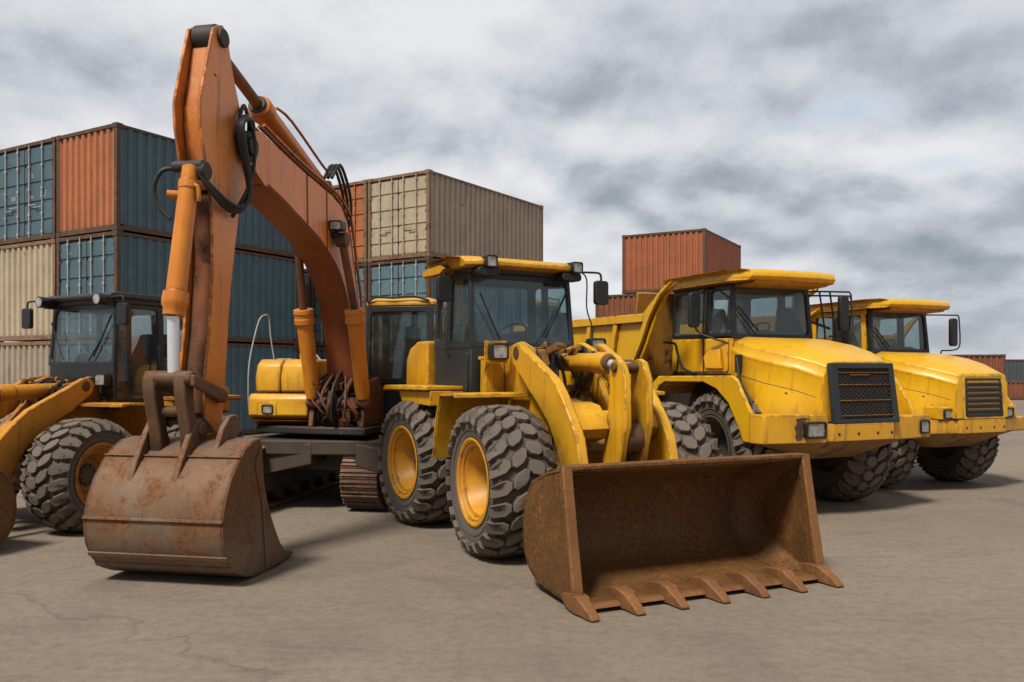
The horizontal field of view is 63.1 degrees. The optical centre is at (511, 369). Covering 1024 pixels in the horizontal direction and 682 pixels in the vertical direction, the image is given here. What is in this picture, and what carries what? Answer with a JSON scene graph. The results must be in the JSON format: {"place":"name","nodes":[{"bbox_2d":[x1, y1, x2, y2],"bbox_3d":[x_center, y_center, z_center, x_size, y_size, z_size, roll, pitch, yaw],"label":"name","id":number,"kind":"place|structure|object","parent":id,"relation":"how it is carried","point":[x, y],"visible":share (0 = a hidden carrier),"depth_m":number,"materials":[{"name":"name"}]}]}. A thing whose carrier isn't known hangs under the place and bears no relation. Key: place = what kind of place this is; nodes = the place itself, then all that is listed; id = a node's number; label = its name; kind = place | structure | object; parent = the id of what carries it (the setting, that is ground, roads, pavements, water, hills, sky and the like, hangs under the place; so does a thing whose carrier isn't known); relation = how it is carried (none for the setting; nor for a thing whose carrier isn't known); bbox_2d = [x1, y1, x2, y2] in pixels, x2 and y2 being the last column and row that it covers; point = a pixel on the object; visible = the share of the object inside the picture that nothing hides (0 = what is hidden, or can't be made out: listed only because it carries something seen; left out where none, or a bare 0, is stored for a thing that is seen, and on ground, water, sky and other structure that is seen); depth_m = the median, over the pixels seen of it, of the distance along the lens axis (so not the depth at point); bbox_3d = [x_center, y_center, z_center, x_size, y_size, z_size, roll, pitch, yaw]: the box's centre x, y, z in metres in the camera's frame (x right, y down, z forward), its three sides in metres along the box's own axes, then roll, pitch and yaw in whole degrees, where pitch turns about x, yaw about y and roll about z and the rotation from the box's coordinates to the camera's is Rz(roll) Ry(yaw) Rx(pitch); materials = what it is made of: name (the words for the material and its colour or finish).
{"place":"outdoors","nodes":[
{"label":"outdoors","id":0,"kind":"place"},
{"bbox_2d":[0,400,1023,681],"bbox_3d":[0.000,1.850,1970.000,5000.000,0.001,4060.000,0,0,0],"label":"ground","id":1,"kind":"structure","parent":0,"point":[922,566],"depth_m":6.32,"materials":[{"name":"beige concrete"}]},
{"bbox_2d":[0,341,50,422],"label":"shipping container","id":2,"kind":"object","parent":1,"relation":"on","point":[19,361],"visible":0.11,"depth_m":22.07,"materials":[{"name":"beige metal"}]},
{"bbox_2d":[0,238,72,341],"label":"shipping container","id":3,"kind":"object","parent":2,"relation":"on","point":[27,271],"visible":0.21,"depth_m":21.96,"materials":[{"name":"beige metal"}]},
{"bbox_2d":[0,136,55,245],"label":"shipping container","id":4,"kind":"object","parent":3,"relation":"on","point":[27,192],"visible":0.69,"depth_m":21.86,"materials":[{"name":"metal"}]},
{"bbox_2d":[0,147,24,240],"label":"door","id":5,"kind":"structure","parent":4,"relation":"in","point":[12,165],"depth_m":22.26,"materials":[{"name":"teal paint"}]},
{"bbox_2d":[25,142,51,237],"bbox_3d":[-12.294,-4.669,21.636,1.293,2.430,0.120,0,0,30],"label":"door","id":6,"kind":"structure","parent":4,"relation":"in","point":[38,160],"depth_m":21.66,"materials":[{"name":"teal paint"}]},
{"bbox_2d":[0,292,243,542],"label":"wheel loader","id":7,"kind":"object","parent":1,"relation":"on","point":[65,427],"visible":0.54,"depth_m":10.00,"materials":[{"name":"metal"}]},
{"bbox_2d":[56,339,298,434],"bbox_3d":[-9.041,0.552,23.218,2.456,2.596,6.113,0,0,30],"label":"shipping container","id":8,"kind":"object","parent":1,"relation":"on","point":[236,374],"visible":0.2,"depth_m":23.30,"materials":[{"name":"metal"}]},
{"bbox_2d":[61,342,86,361],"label":"door","id":9,"kind":"structure","parent":8,"relation":"in","point":[69,352],"depth_m":20.95,"materials":[{"name":"teal paint"}]},
{"bbox_2d":[87,342,111,358],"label":"door","id":10,"kind":"structure","parent":8,"relation":"in","point":[108,347],"depth_m":20.22,"materials":[{"name":"teal paint"}]},
{"bbox_2d":[56,230,298,344],"bbox_3d":[-9.041,-2.050,23.218,2.456,2.596,6.113,0,0,30],"label":"shipping container","id":11,"kind":"object","parent":8,"relation":"on","point":[125,262],"visible":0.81,"depth_m":21.12,"materials":[{"name":"metal"}]},
{"bbox_2d":[60,238,86,335],"bbox_3d":[-11.027,-2.067,20.904,1.123,2.430,0.120,0,0,30],"label":"door","id":12,"kind":"structure","parent":11,"relation":"in","point":[73,263],"depth_m":20.91,"materials":[{"name":"teal paint"}]},
{"bbox_2d":[87,234,113,334],"bbox_3d":[-10.051,-2.067,20.341,1.123,2.430,0.120,0,0,30],"label":"door","id":13,"kind":"structure","parent":11,"relation":"in","point":[100,251],"depth_m":20.38,"materials":[{"name":"teal paint"}]},
{"bbox_2d":[56,122,294,258],"bbox_3d":[-9.032,-4.652,23.234,2.456,2.596,6.076,0,0,30],"label":"shipping container","id":14,"kind":"object","parent":11,"relation":"on","point":[105,175],"visible":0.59,"depth_m":20.77,"materials":[{"name":"metal"}]},
{"bbox_2d":[81,24,446,576],"bbox_3d":[-2.399,-0.688,10.853,2.780,5.084,7.819,0,0,11],"label":"excavator","id":15,"kind":"object","parent":1,"relation":"on","point":[193,499],"visible":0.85,"depth_m":7.76,"materials":[{"name":"metal"}]},
{"bbox_2d":[316,347,325,358],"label":"shipping container","id":16,"kind":"object","parent":1,"relation":"on","point":[321,352],"visible":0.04,"depth_m":27.20,"materials":[{"name":"metal"}]},
{"bbox_2d":[311,263,367,346],"bbox_3d":[-3.793,-2.050,29.478,2.456,2.596,6.653,0,0,33],"label":"shipping container","id":17,"kind":"object","parent":16,"relation":"on","point":[318,325],"visible":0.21,"depth_m":27.11,"materials":[{"name":"metal"}]},
{"bbox_2d":[314,288,324,342],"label":"door","id":18,"kind":"structure","parent":17,"relation":"in","point":[319,333],"depth_m":27.25,"materials":[{"name":"teal paint"}]},
{"bbox_2d":[333,179,367,263],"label":"shipping container","id":19,"kind":"object","parent":17,"relation":"on","point":[359,191],"visible":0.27,"depth_m":26.24,"materials":[{"name":"orange metal"}]},
{"bbox_2d":[339,183,363,259],"bbox_3d":[-5.099,-4.669,26.431,1.123,2.430,0.120,0,0,33],"label":"door","id":20,"kind":"structure","parent":19,"relation":"in","point":[357,192],"depth_m":26.29,"materials":[{"name":"orange paint"}]},
{"bbox_2d":[355,267,363,306],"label":"door","id":21,"kind":"structure","parent":17,"relation":"in","point":[361,270],"depth_m":26.21,"materials":[{"name":"teal paint"}]},
{"bbox_2d":[377,254,843,621],"bbox_3d":[0.523,0.277,9.130,2.711,3.183,5.752,0,0,-27],"label":"wheel loader","id":22,"kind":"object","parent":1,"relation":"on","point":[563,469],"visible":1,"depth_m":7.92,"materials":[{"name":"metal"}]},
{"bbox_2d":[514,268,929,500],"bbox_3d":[2.827,0.253,13.808,2.896,3.235,7.606,0,0,-24],"label":"dump truck","id":23,"kind":"object","parent":1,"relation":"on","point":[757,369],"visible":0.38,"depth_m":11.22,"materials":[{"name":"metal"}]},
{"bbox_2d":[810,298,1023,487],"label":"dump truck","id":24,"kind":"object","parent":1,"relation":"on","point":[967,406],"visible":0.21,"depth_m":12.89,"materials":[{"name":"metal"}]},
{"bbox_2d":[952,354,1005,377],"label":"shipping container","id":25,"kind":"object","parent":1,"relation":"on","point":[996,362],"visible":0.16,"depth_m":40.16,"materials":[{"name":"metal"}]},
{"bbox_2d":[1007,381,1023,399],"bbox_3d":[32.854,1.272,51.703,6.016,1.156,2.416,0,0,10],"label":"shipping container","id":26,"kind":"object","parent":1,"relation":"on","point":[1015,390],"visible":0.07,"depth_m":50.89,"materials":[{"name":"metal"}]},
{"bbox_2d":[1006,359,1023,380],"bbox_3d":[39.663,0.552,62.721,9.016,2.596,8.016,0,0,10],"label":"shipping container","id":27,"kind":"object","parent":26,"relation":"on","point":[1014,369],"visible":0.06,"depth_m":59.37,"materials":[{"name":"metal"}]},
{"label":"shipping container","id":28,"kind":"object","parent":1,"relation":"on","visible":0},
{"bbox_2d":[367,257,526,341],"bbox_3d":[-1.696,-2.050,28.116,2.456,2.596,6.653,0,0,33],"label":"shipping container","id":29,"kind":"object","parent":28,"relation":"on","point":[404,277],"visible":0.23,"depth_m":25.95,"materials":[{"name":"metal"}]},
{"bbox_2d":[371,262,397,298],"bbox_3d":[-3.947,-2.067,25.683,1.123,2.430,0.120,0,0,33],"label":"door","id":30,"kind":"structure","parent":29,"relation":"in","point":[384,278],"depth_m":25.69,"materials":[{"name":"teal paint"}]},
{"bbox_2d":[398,260,425,297],"bbox_3d":[-3.004,-2.067,25.074,1.123,2.430,0.120,0,0,33],"label":"door","id":31,"kind":"structure","parent":29,"relation":"in","point":[411,281],"depth_m":25.11,"materials":[{"name":"teal paint"}]},
{"bbox_2d":[367,169,542,261],"bbox_3d":[-1.696,-4.652,28.116,2.456,2.596,6.653,0,0,33],"label":"shipping container","id":32,"kind":"object","parent":29,"relation":"on","point":[425,213],"visible":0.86,"depth_m":25.85,"materials":[{"name":"beige metal"}]},
{"bbox_2d":[371,177,398,257],"bbox_3d":[-3.947,-4.669,25.683,1.123,2.430,0.120,0,0,33],"label":"door","id":33,"kind":"structure","parent":32,"relation":"in","point":[384,200],"depth_m":25.69,"materials":[{"name":"beige paint"}]},
{"bbox_2d":[398,173,425,255],"bbox_3d":[-3.004,-4.669,25.074,1.123,2.430,0.120,0,0,33],"label":"door","id":34,"kind":"structure","parent":32,"relation":"in","point":[411,190],"depth_m":25.09,"materials":[{"name":"beige paint"}]},
{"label":"shipping container","id":35,"kind":"object","parent":1,"relation":"on","visible":0},
{"bbox_2d":[595,292,713,324],"bbox_3d":[6.799,-2.050,39.053,3.766,2.596,5.716,0,0,30],"label":"shipping container","id":36,"kind":"object","parent":35,"relation":"on","point":[620,304],"visible":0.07,"depth_m":37.00,"materials":[{"name":"metal"}]},
{"bbox_2d":[622,228,740,299],"bbox_3d":[7.921,-4.652,38.406,3.766,2.596,5.716,0,0,30],"label":"shipping container","id":37,"kind":"object","parent":36,"relation":"on","point":[651,262],"visible":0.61,"depth_m":36.12,"materials":[{"name":"metal"}]},
{"bbox_2d":[0,0,1023,358],"label":"sky","id":38,"kind":"structure","parent":0,"point":[877,146],"materials":[{"name":"grey"}]},
{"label":"shipping container","id":39,"kind":"object","parent":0,"visible":0},
{"bbox_2d":[283,268,324,346],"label":"shipping container","id":40,"kind":"object","parent":39,"relation":"on","point":[308,284],"visible":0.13,"depth_m":27.50,"materials":[{"name":"metal"}]},
{"bbox_2d":[304,272,307,307],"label":"door","id":41,"kind":"structure","parent":40,"relation":"in","point":[306,273],"depth_m":27.55,"materials":[{"name":"teal paint"}]}
]}

